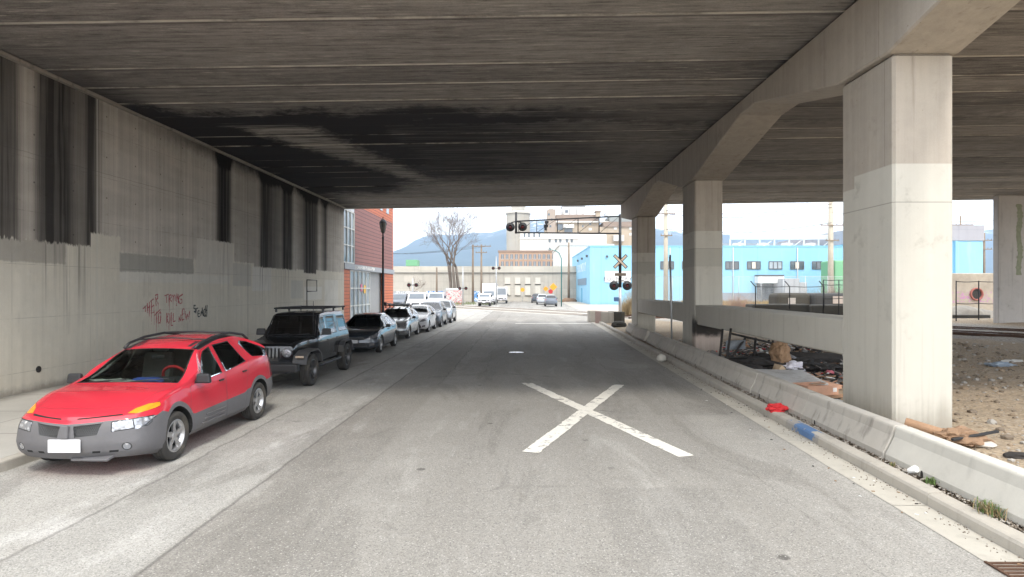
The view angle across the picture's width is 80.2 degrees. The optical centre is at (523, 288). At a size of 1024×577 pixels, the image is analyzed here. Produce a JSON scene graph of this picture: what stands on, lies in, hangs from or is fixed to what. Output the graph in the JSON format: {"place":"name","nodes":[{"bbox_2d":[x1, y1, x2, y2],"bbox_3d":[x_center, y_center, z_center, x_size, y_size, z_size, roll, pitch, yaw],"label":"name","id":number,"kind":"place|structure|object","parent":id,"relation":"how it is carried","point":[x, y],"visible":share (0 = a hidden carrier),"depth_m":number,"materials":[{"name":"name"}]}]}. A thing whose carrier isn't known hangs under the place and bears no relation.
{"place":"outdoors","nodes":[
{"label":"outdoors","id":0,"kind":"place"},
{"bbox_2d":[0,383,70,458],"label":"sidewalk","id":1,"kind":"structure","parent":0,"point":[14,409],"depth_m":11.48,"materials":[{"name":"concrete"}]},
{"bbox_2d":[379,219,386,312],"bbox_3d":[-9.148,-1.155,39.500,0.503,7.030,0.500,0,0,0],"label":"street lamp","id":2,"kind":"object","parent":1,"relation":"on","point":[382,223],"visible":0.91,"depth_m":39.44,"materials":[{"name":"metal"}]},
{"bbox_2d":[0,302,1007,576],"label":"road","id":3,"kind":"structure","parent":0,"point":[404,456],"depth_m":7.56,"materials":[{"name":"asphalt"}]},
{"bbox_2d":[0,374,279,472],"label":"kerb","id":4,"kind":"structure","parent":3,"relation":"on","point":[13,461],"depth_m":8.51,"materials":[{"name":"concrete"}]},
{"bbox_2d":[16,331,271,461],"bbox_3d":[-5.980,1.633,10.215,2.224,1.728,4.649,0,0,0],"label":"parked car","id":5,"kind":"object","parent":3,"relation":"on","point":[162,398],"visible":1,"depth_m":9.07,"materials":[{"name":"red paint"}]},
{"bbox_2d":[254,301,353,385],"bbox_3d":[-6.340,1.422,17.137,2.064,2.150,4.905,0,0,0],"label":"parked car","id":6,"kind":"object","parent":3,"relation":"on","point":[305,343],"visible":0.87,"depth_m":16.66,"materials":[{"name":"black paint"}]},
{"bbox_2d":[344,208,393,321],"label":"brick building","id":7,"kind":"structure","parent":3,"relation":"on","point":[362,263],"depth_m":44.33,"materials":[{"name":"red brick"}]},
{"bbox_2d":[344,209,354,263],"bbox_3d":[-11.530,-3.400,40.000,0.100,3.480,2.580,0,0,0],"label":"window","id":8,"kind":"structure","parent":7,"relation":"in","point":[349,216],"depth_m":40.29,"materials":[{"name":"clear glass"}]},
{"bbox_2d":[346,312,396,352],"bbox_3d":[-6.420,1.751,25.029,2.104,1.492,4.419,0,0,0],"label":"parked car","id":9,"kind":"object","parent":3,"relation":"on","point":[377,331],"visible":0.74,"depth_m":24.41,"materials":[{"name":"grey paint"}]},
{"bbox_2d":[393,293,407,306],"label":"van","id":10,"kind":"object","parent":3,"relation":"on","point":[399,298],"visible":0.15,"depth_m":71.10,"materials":[{"name":"white"}]},
{"bbox_2d":[383,302,419,337],"bbox_3d":[-6.580,1.602,31.634,2.104,1.790,4.267,0,0,0],"label":"parked car","id":11,"kind":"object","parent":3,"relation":"on","point":[406,319],"visible":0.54,"depth_m":31.50,"materials":[{"name":"silver metal"}]},
{"bbox_2d":[406,292,427,306],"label":"van","id":12,"kind":"object","parent":3,"relation":"on","point":[413,298],"visible":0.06,"depth_m":67.19,"materials":[{"name":"white paint"}]},
{"bbox_2d":[408,304,435,331],"bbox_3d":[-6.320,1.733,36.264,2.104,1.528,4.267,0,0,0],"label":"parked car","id":13,"kind":"object","parent":3,"relation":"on","point":[427,316],"visible":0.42,"depth_m":36.12,"materials":[{"name":"white paint"}]},
{"bbox_2d":[422,301,447,326],"bbox_3d":[-6.200,1.667,40.785,2.104,1.659,4.369,0,0,0],"label":"parked car","id":14,"kind":"object","parent":3,"relation":"on","point":[439,307],"visible":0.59,"depth_m":40.70,"materials":[{"name":"silver metal"}]},
{"bbox_2d":[428,292,445,300],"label":"van","id":15,"kind":"object","parent":3,"relation":"on","point":[433,296],"visible":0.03,"depth_m":75.30,"materials":[{"name":"silver metal"}]},
{"bbox_2d":[435,300,456,322],"bbox_3d":[-6.080,1.667,45.365,2.104,1.659,4.369,0,0,0],"label":"parked car","id":16,"kind":"object","parent":3,"relation":"on","point":[451,309],"visible":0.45,"depth_m":45.18,"materials":[{"name":"silver metal"}]},
{"bbox_2d":[443,288,461,303],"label":"utility kiosk","id":17,"kind":"object","parent":3,"relation":"on","point":[454,295],"visible":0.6,"depth_m":95.30,"materials":[{"name":"metal"}]},
{"bbox_2d":[458,266,467,305],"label":"crossing signal","id":18,"kind":"object","parent":3,"relation":"on","point":[462,288],"visible":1,"depth_m":87.95,"materials":[{"name":"metal"}]},
{"bbox_2d":[472,245,473,301],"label":"utility pole","id":19,"kind":"object","parent":3,"relation":"on","point":[473,274],"visible":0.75,"depth_m":107.84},
{"bbox_2d":[472,245,490,292],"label":"utility pole","id":20,"kind":"object","parent":3,"relation":"on","point":[481,246],"visible":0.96,"depth_m":105.84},
{"bbox_2d":[477,293,491,305],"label":"van","id":21,"kind":"object","parent":3,"relation":"on","point":[484,297],"visible":0.97,"depth_m":85.25,"materials":[{"name":"white paint"}]},
{"bbox_2d":[482,283,497,304],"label":"box truck","id":22,"kind":"object","parent":3,"relation":"on","point":[488,287],"visible":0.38,"depth_m":95.40,"materials":[{"name":"white paint"}]},
{"bbox_2d":[497,287,507,302],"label":"van","id":23,"kind":"object","parent":3,"relation":"on","point":[502,293],"visible":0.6,"depth_m":102.14,"materials":[{"name":"white paint"}]},
{"bbox_2d":[455,305,586,314],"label":"crossing panels","id":24,"kind":"object","parent":3,"relation":"on","point":[511,310],"visible":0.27,"depth_m":68.92,"materials":[{"name":"concrete"}]},
{"bbox_2d":[535,294,545,304],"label":"parked car","id":25,"kind":"object","parent":3,"relation":"on","point":[539,298],"visible":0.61,"depth_m":93.40,"materials":[{"name":"silver metal"}]},
{"bbox_2d":[543,295,557,305],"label":"parked car","id":26,"kind":"object","parent":3,"relation":"on","point":[550,299],"visible":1,"depth_m":83.90,"materials":[{"name":"silver metal"}]},
{"bbox_2d":[515,323,590,323],"bbox_3d":[2.100,2.495,43.475,5.400,0.001,0.550,0,0,0],"label":"stop line","id":27,"kind":"object","parent":3,"relation":"on","point":[552,323],"visible":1,"depth_m":43.34,"materials":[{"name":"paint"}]},
{"bbox_2d":[568,242,569,297],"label":"utility pole","id":28,"kind":"object","parent":3,"relation":"on","point":[568,269],"visible":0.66,"depth_m":111.83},
{"bbox_2d":[587,310,596,321],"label":"concrete block","id":29,"kind":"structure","parent":3,"relation":"on","point":[590,315],"depth_m":45.07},
{"bbox_2d":[523,382,691,456],"bbox_3d":[1.265,2.493,12.575,2.666,0.004,7.135,0,0,0],"label":"road marking cross","id":30,"kind":"object","parent":3,"relation":"on","point":[548,438],"visible":1,"depth_m":11.15,"materials":[{"name":"paint"}]},
{"bbox_2d":[592,322,1023,564],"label":"gutter","id":31,"kind":"object","parent":3,"relation":"on","point":[970,543],"visible":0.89,"depth_m":7.74,"materials":[{"name":"concrete"}]},
{"bbox_2d":[614,332,1023,561],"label":"kerb grit","id":32,"kind":"object","parent":31,"relation":"on","point":[878,457],"visible":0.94,"depth_m":9.02,"materials":[{"name":"gravel"}]},
{"bbox_2d":[907,465,918,473],"bbox_3d":[4.929,2.298,7.705,0.094,0.093,0.112,0,-30,-17],"label":"paper cup","id":33,"kind":"object","parent":32,"relation":"on","point":[913,469],"visible":1,"depth_m":7.69,"materials":[{"name":"paper"}]},
{"bbox_2d":[984,561,1023,576],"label":"storm drain","id":34,"kind":"object","parent":31,"relation":"in","point":[1012,570],"visible":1,"depth_m":5.39,"materials":[{"name":"metal"}]},
{"bbox_2d":[599,321,1023,558],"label":"kerb","id":35,"kind":"structure","parent":3,"relation":"on","point":[1005,536],"depth_m":7.70,"materials":[{"name":"concrete"}]},
{"bbox_2d":[765,403,788,412],"bbox_3d":[4.862,2.306,11.695,0.425,0.207,0.320,0,0,0],"label":"red cloth","id":36,"kind":"object","parent":35,"relation":"on","point":[776,407],"visible":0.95,"depth_m":11.62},
{"bbox_2d":[786,419,827,443],"bbox_3d":[4.785,2.413,10.325,0.163,0.134,1.254,0,0,1],"label":"kerb paint","id":37,"kind":"object","parent":35,"relation":"on","point":[801,428],"visible":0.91,"depth_m":10.32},
{"bbox_2d":[965,496,1007,520],"bbox_3d":[4.856,2.296,6.358,0.341,0.127,0.430,0,0,0],"label":"weed tuft","id":38,"kind":"object","parent":35,"relation":"on","point":[988,508],"visible":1,"depth_m":6.33,"materials":[{"name":"green plant"}]},
{"bbox_2d":[393,221,992,272],"bbox_3d":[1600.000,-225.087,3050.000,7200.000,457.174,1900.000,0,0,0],"label":"mountain","id":39,"kind":"structure","parent":0,"point":[496,241],"depth_m":3375.36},
{"bbox_2d":[393,200,992,250],"label":"sky","id":40,"kind":"structure","parent":0,"point":[406,229],"materials":[{"name":"white"}]},
{"bbox_2d":[750,281,822,308],"bbox_3d":[18.855,0.450,43.500,5.303,2.004,0.070,0,0,0],"label":"railing","id":41,"kind":"object","parent":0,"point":[782,286],"visible":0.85,"depth_m":43.48,"materials":[{"name":"metal"}]},
{"bbox_2d":[563,302,1023,532],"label":"dirt lot","id":42,"kind":"structure","parent":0,"point":[1007,397],"depth_m":16.03,"materials":[{"name":"soil"}]},
{"bbox_2d":[506,212,631,311],"bbox_3d":[3.619,-1.827,48.896,10.118,8.655,0.832,0,0,0],"label":"crossing signal","id":43,"kind":"object","parent":42,"relation":"on","point":[620,263],"visible":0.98,"depth_m":48.81,"materials":[{"name":"metal"}]},
{"bbox_2d":[595,311,607,322],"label":"concrete block","id":44,"kind":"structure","parent":42,"relation":"on","point":[597,316],"depth_m":43.48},
{"bbox_2d":[601,312,613,322],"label":"concrete block","id":45,"kind":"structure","parent":42,"relation":"on","point":[607,317],"depth_m":42.57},
{"bbox_2d":[608,311,624,321],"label":"concrete block","id":46,"kind":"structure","parent":42,"relation":"on","point":[619,316],"depth_m":41.76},
{"bbox_2d":[611,321,626,326],"bbox_3d":[6.002,2.288,38.302,0.962,0.506,0.679,0,0,0],"label":"concrete rubble","id":47,"kind":"object","parent":42,"relation":"on","point":[618,324],"visible":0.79,"depth_m":38.04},
{"bbox_2d":[612,288,631,314],"bbox_3d":[9.916,1.208,55.666,3.940,2.595,3.607,0,0,0],"label":"shrub","id":48,"kind":"object","parent":42,"relation":"on","point":[629,301],"visible":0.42,"depth_m":55.27,"materials":[{"name":"brown plant"}]},
{"bbox_2d":[625,323,637,333],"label":"concrete barrier","id":49,"kind":"object","parent":42,"relation":"on","point":[629,328],"visible":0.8,"depth_m":32.20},
{"bbox_2d":[631,327,650,340],"bbox_3d":[5.630,2.140,28.900,0.501,0.470,2.780,-2,0,-2],"label":"concrete barrier","id":50,"kind":"object","parent":42,"relation":"on","point":[640,333],"visible":0.81,"depth_m":28.57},
{"bbox_2d":[646,331,664,347],"bbox_3d":[5.617,2.140,25.650,0.501,0.470,2.680,1,0,3],"label":"concrete barrier","id":51,"kind":"object","parent":42,"relation":"on","point":[653,338],"visible":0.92,"depth_m":25.43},
{"bbox_2d":[659,205,674,300],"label":"utility pole","id":52,"kind":"object","parent":42,"relation":"on","point":[665,268],"visible":0.82,"depth_m":83.75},
{"bbox_2d":[666,204,992,232],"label":"overhead wires","id":53,"kind":"object","parent":52,"relation":"attached to","point":[773,215],"visible":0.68,"depth_m":83.69,"materials":[{"name":"black paint"}]},
{"bbox_2d":[657,337,679,354],"bbox_3d":[5.538,2.140,22.925,0.501,0.470,2.330,0,0,0],"label":"concrete barrier","id":54,"kind":"object","parent":42,"relation":"on","point":[667,344],"visible":0.76,"depth_m":22.71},
{"bbox_2d":[669,255,672,338],"bbox_3d":[5.566,0.615,23.015,0.114,3.771,0.167,0,0,-25],"label":"sign post","id":55,"kind":"object","parent":42,"relation":"on","point":[670,293],"visible":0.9,"depth_m":22.97,"materials":[{"name":"metal"}]},
{"bbox_2d":[672,342,700,362],"bbox_3d":[5.495,2.140,20.300,0.501,0.470,2.580,0,0,1],"label":"concrete barrier","id":56,"kind":"object","parent":42,"relation":"on","point":[684,352],"visible":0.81,"depth_m":20.14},
{"bbox_2d":[623,299,768,305],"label":"dry grass","id":57,"kind":"structure","parent":42,"relation":"on","point":[750,302],"depth_m":71.92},
{"bbox_2d":[572,235,842,304],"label":"blue building","id":58,"kind":"structure","parent":42,"relation":"on","point":[596,270],"depth_m":91.60,"materials":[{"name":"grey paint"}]},
{"bbox_2d":[725,261,738,268],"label":"window","id":59,"kind":"structure","parent":58,"relation":"in","point":[728,264],"depth_m":91.57,"materials":[{"name":"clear glass"}]},
{"bbox_2d":[747,261,760,268],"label":"window","id":60,"kind":"structure","parent":58,"relation":"in","point":[750,264],"depth_m":91.54,"materials":[{"name":"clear glass"}]},
{"bbox_2d":[757,283,773,301],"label":"roller door","id":61,"kind":"structure","parent":58,"relation":"in","point":[765,288],"depth_m":91.54,"materials":[{"name":"grey metal"}]},
{"bbox_2d":[769,261,781,268],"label":"window","id":62,"kind":"structure","parent":58,"relation":"in","point":[772,264],"depth_m":91.57,"materials":[{"name":"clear glass"}]},
{"bbox_2d":[790,261,803,268],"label":"window","id":63,"kind":"structure","parent":58,"relation":"in","point":[793,264],"depth_m":91.54,"materials":[{"name":"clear glass"}]},
{"bbox_2d":[691,350,728,375],"bbox_3d":[5.445,2.140,17.675,0.502,0.470,2.630,0,0,1],"label":"concrete barrier","id":64,"kind":"object","parent":42,"relation":"on","point":[709,362],"visible":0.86,"depth_m":17.55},
{"bbox_2d":[715,359,762,392],"bbox_3d":[5.376,2.140,15.025,0.501,0.470,2.630,0,0,1],"label":"concrete barrier","id":65,"kind":"object","parent":42,"relation":"on","point":[741,376],"visible":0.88,"depth_m":14.83,"materials":[{"name":"concrete"}]},
{"bbox_2d":[722,292,756,306],"bbox_3d":[18.379,1.412,52.110,3.395,2.190,3.452,0,0,-40],"label":"shrub","id":66,"kind":"object","parent":42,"relation":"on","point":[734,302],"visible":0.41,"depth_m":51.76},
{"bbox_2d":[719,328,773,362],"bbox_3d":[6.556,1.870,18.211,2.594,1.414,1.033,0,0,-20],"label":"burnt furniture","id":67,"kind":"object","parent":42,"relation":"on","point":[736,345],"visible":0.27,"depth_m":18.14,"materials":[{"name":"metal"}]},
{"bbox_2d":[655,276,842,300],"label":"chain link fence","id":68,"kind":"object","parent":42,"relation":"on","point":[805,280],"visible":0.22,"depth_m":82.00,"materials":[{"name":"grey"}]},
{"bbox_2d":[682,340,842,384],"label":"litter","id":69,"kind":"object","parent":42,"relation":"on","point":[745,351],"visible":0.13,"depth_m":21.86,"materials":[{"name":"white paint"}]},
{"bbox_2d":[739,356,785,366],"bbox_3d":[6.929,2.228,17.613,1.558,0.559,1.249,0,0,-35],"label":"burnt heap","id":70,"kind":"object","parent":42,"relation":"on","point":[763,361],"visible":0.4,"depth_m":17.26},
{"bbox_2d":[739,362,788,369],"bbox_3d":[6.527,2.342,17.144,1.923,0.511,1.561,0,0,0],"label":"ash heap","id":71,"kind":"object","parent":42,"relation":"on","point":[753,366],"visible":0.19,"depth_m":16.86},
{"bbox_2d":[745,304,809,311],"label":"concrete block","id":72,"kind":"structure","parent":42,"relation":"on","point":[800,307],"depth_m":44.00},
{"bbox_2d":[768,341,791,362],"bbox_3d":[7.323,1.876,17.433,0.631,0.753,0.563,0,0,0],"label":"sack","id":73,"kind":"object","parent":42,"relation":"on","point":[778,351],"visible":0.86,"depth_m":17.25,"materials":[{"name":"brown fabric"}]},
{"bbox_2d":[751,373,819,418],"bbox_3d":[5.334,2.140,12.375,0.502,0.470,2.630,0,0,1],"label":"concrete barrier","id":74,"kind":"object","parent":42,"relation":"on","point":[793,398],"visible":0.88,"depth_m":12.18,"materials":[{"name":"concrete"}]},
{"bbox_2d":[769,293,809,303],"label":"concrete block","id":75,"kind":"structure","parent":42,"relation":"on","point":[782,298],"depth_m":50.04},
{"bbox_2d":[783,360,805,370],"bbox_3d":[7.560,2.276,17.300,0.823,0.498,0.655,0,0,0],"label":"plastic bag","id":76,"kind":"object","parent":42,"relation":"on","point":[791,365],"visible":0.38,"depth_m":17.09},
{"bbox_2d":[755,369,841,388],"bbox_3d":[6.682,2.229,14.931,1.574,0.201,2.073,0,0,8],"label":"door panel","id":77,"kind":"structure","parent":42,"relation":"on","point":[793,376],"depth_m":14.92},
{"bbox_2d":[791,357,839,365],"bbox_3d":[8.642,2.398,19.132,2.166,0.521,1.838,0,0,0],"label":"ash heap","id":78,"kind":"object","parent":42,"relation":"on","point":[806,359],"visible":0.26,"depth_m":18.88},
{"bbox_2d":[794,381,838,394],"bbox_3d":[6.614,2.259,13.786,0.856,0.257,0.568,0,0,-14],"label":"cardboard box","id":79,"kind":"object","parent":42,"relation":"on","point":[829,390],"visible":0.55,"depth_m":13.55,"materials":[{"name":"cardboard"}]},
{"bbox_2d":[790,352,842,362],"bbox_3d":[9.103,2.226,19.484,2.000,0.400,0.400,0,0,8],"label":"charred log","id":80,"kind":"object","parent":42,"relation":"on","point":[836,357],"visible":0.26,"depth_m":19.30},
{"bbox_2d":[621,0,1020,427],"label":"pier frame","id":81,"kind":"object","parent":42,"relation":"on","point":[883,68],"visible":0.82,"depth_m":10.81,"materials":[{"name":"concrete"}]},
{"bbox_2d":[802,362,842,373],"bbox_3d":[8.469,2.366,17.584,1.794,0.426,1.350,0,0,0],"label":"ash heap","id":82,"kind":"object","parent":42,"relation":"on","point":[823,366],"visible":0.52,"depth_m":17.25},
{"bbox_2d":[802,283,842,292],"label":"shrub","id":83,"kind":"object","parent":42,"relation":"on","point":[830,291],"visible":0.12,"depth_m":66.21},
{"bbox_2d":[808,293,842,304],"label":"concrete block","id":84,"kind":"structure","parent":42,"relation":"on","point":[816,298],"depth_m":49.63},
{"bbox_2d":[809,305,842,314],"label":"concrete block","id":85,"kind":"structure","parent":42,"relation":"on","point":[830,309],"depth_m":43.50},
{"bbox_2d":[820,202,842,292],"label":"utility pole","id":86,"kind":"object","parent":42,"relation":"on","point":[830,225],"visible":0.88,"depth_m":83.71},
{"bbox_2d":[821,260,842,292],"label":"green container","id":87,"kind":"object","parent":42,"relation":"on","point":[838,267],"visible":0.3,"depth_m":84.02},
{"bbox_2d":[823,280,842,314],"bbox_3d":[22.287,0.693,43.000,2.261,2.632,0.070,0,0,0],"label":"railing","id":88,"kind":"object","parent":42,"relation":"on","point":[838,298],"visible":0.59,"depth_m":42.98,"materials":[{"name":"metal"}]},
{"bbox_2d":[665,345,1021,564],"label":"litter","id":89,"kind":"object","parent":42,"relation":"on","point":[853,477],"visible":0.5,"depth_m":9.70,"materials":[{"name":"white paint"}]},
{"bbox_2d":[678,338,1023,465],"bbox_3d":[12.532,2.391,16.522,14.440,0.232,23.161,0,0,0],"label":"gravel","id":90,"kind":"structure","parent":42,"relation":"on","point":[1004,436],"depth_m":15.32,"materials":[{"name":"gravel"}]},
{"bbox_2d":[1003,451,1023,458],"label":"black scrap","id":91,"kind":"object","parent":90,"relation":"on","point":[1015,455],"visible":0.96,"depth_m":8.61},
{"bbox_2d":[802,394,906,458],"bbox_3d":[5.271,2.140,9.745,0.501,0.470,2.590,0,0,1],"label":"concrete barrier","id":92,"kind":"object","parent":42,"relation":"on","point":[869,431],"visible":0.84,"depth_m":9.45,"materials":[{"name":"concrete"}]},
{"bbox_2d":[778,225,983,272],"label":"blue warehouse","id":93,"kind":"structure","parent":42,"relation":"on","point":[967,248],"depth_m":88.00,"materials":[{"name":"metal"}]},
{"bbox_2d":[904,418,941,435],"bbox_3d":[6.517,2.264,9.623,0.840,0.166,0.166,15,9,37],"label":"timber log","id":94,"kind":"object","parent":42,"relation":"on","point":[923,427],"visible":0.41,"depth_m":9.68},
{"bbox_2d":[885,426,1023,527],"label":"concrete barrier","id":95,"kind":"object","parent":42,"relation":"on","point":[966,473],"visible":0.96,"depth_m":7.02,"materials":[{"name":"concrete"}]},
{"bbox_2d":[932,425,998,447],"bbox_3d":[6.796,2.334,9.449,0.988,0.368,0.720,0,0,-5],"label":"rag heap","id":96,"kind":"object","parent":42,"relation":"on","point":[961,435],"visible":0.78,"depth_m":9.26,"materials":[{"name":"brown fabric"}]},
{"bbox_2d":[955,281,986,320],"bbox_3d":[29.185,0.828,39.000,2.961,2.650,0.070,0,0,0],"label":"railing","id":97,"kind":"object","parent":42,"relation":"on","point":[956,303],"visible":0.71,"depth_m":38.98,"materials":[{"name":"metal"}]},
{"bbox_2d":[952,315,989,317],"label":"concrete sill","id":98,"kind":"structure","parent":42,"relation":"on","point":[972,316],"depth_m":41.72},
{"bbox_2d":[952,273,992,310],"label":"yard wall","id":99,"kind":"structure","parent":42,"relation":"on","point":[967,291],"depth_m":52.00,"materials":[{"name":"beige concrete"}]},
{"bbox_2d":[952,305,992,317],"bbox_3d":[33.330,2.636,47.094,6.604,2.670,3.580,0,0,0],"label":"dirt mound","id":100,"kind":"object","parent":42,"relation":"on","point":[965,310],"visible":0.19,"depth_m":46.06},
{"bbox_2d":[983,233,991,272],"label":"utility pole","id":101,"kind":"object","parent":42,"relation":"on","point":[984,267],"visible":0.51,"depth_m":95.86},
{"bbox_2d":[984,361,1016,366],"bbox_3d":[14.673,2.342,18.742,1.052,0.185,0.441,0,0,0],"label":"crumpled tarp","id":102,"kind":"object","parent":42,"relation":"on","point":[1000,364],"visible":0.94,"depth_m":18.62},
{"bbox_2d":[993,195,1023,322],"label":"pier","id":103,"kind":"structure","parent":42,"relation":"on","point":[1008,258],"depth_m":36.50,"materials":[{"name":"grey concrete"}]},
{"label":"ground","id":104,"kind":"structure","parent":0,"visible":0},
{"bbox_2d":[0,50,345,397],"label":"retaining wall","id":105,"kind":"structure","parent":104,"relation":"on","point":[121,227],"depth_m":17.16,"materials":[{"name":"concrete"}]},
{"bbox_2d":[0,0,1023,208],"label":"overpass deck","id":106,"kind":"structure","parent":105,"relation":"on","point":[369,104],"depth_m":15.92,"materials":[{"name":"concrete"}]},
{"bbox_2d":[418,208,486,287],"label":"bare tree","id":107,"kind":"object","parent":104,"relation":"on","point":[451,276],"visible":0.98,"depth_m":105.33,"materials":[{"name":"brown plant"}]},
{"bbox_2d":[393,266,575,301],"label":"viaduct wall","id":108,"kind":"structure","parent":104,"relation":"on","point":[530,280],"depth_m":116.00,"materials":[{"name":"concrete"}]},
{"bbox_2d":[406,260,419,265],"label":"container","id":109,"kind":"object","parent":108,"relation":"on","point":[412,262],"visible":0.76,"depth_m":116.40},
{"bbox_2d":[505,207,530,249],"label":"grain silo","id":110,"kind":"object","parent":104,"relation":"on","point":[512,240],"visible":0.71,"depth_m":301.00,"materials":[{"name":"concrete"}]},
{"bbox_2d":[498,250,553,265],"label":"brick warehouse","id":111,"kind":"structure","parent":104,"relation":"on","point":[525,257],"depth_m":170.00,"materials":[{"name":"beige brick"}]},
{"bbox_2d":[520,233,605,249],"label":"white factory","id":112,"kind":"structure","parent":104,"relation":"on","point":[538,241],"depth_m":230.00,"materials":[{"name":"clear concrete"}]},
{"bbox_2d":[552,244,613,265],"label":"white shed","id":113,"kind":"structure","parent":104,"relation":"on","point":[562,249],"depth_m":130.00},
{"bbox_2d":[544,206,631,245],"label":"mill building","id":114,"kind":"structure","parent":104,"relation":"on","point":[579,211],"depth_m":278.00,"materials":[{"name":"white concrete"}]},
{"bbox_2d":[458,305,1023,331],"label":"railway track","id":115,"kind":"structure","parent":104,"relation":"on","point":[988,328],"depth_m":34.57,"materials":[{"name":"metal"}]},
{"bbox_2d":[461,307,1023,337],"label":"railway track","id":116,"kind":"structure","parent":104,"relation":"on","point":[985,333],"depth_m":30.88,"materials":[{"name":"metal"}]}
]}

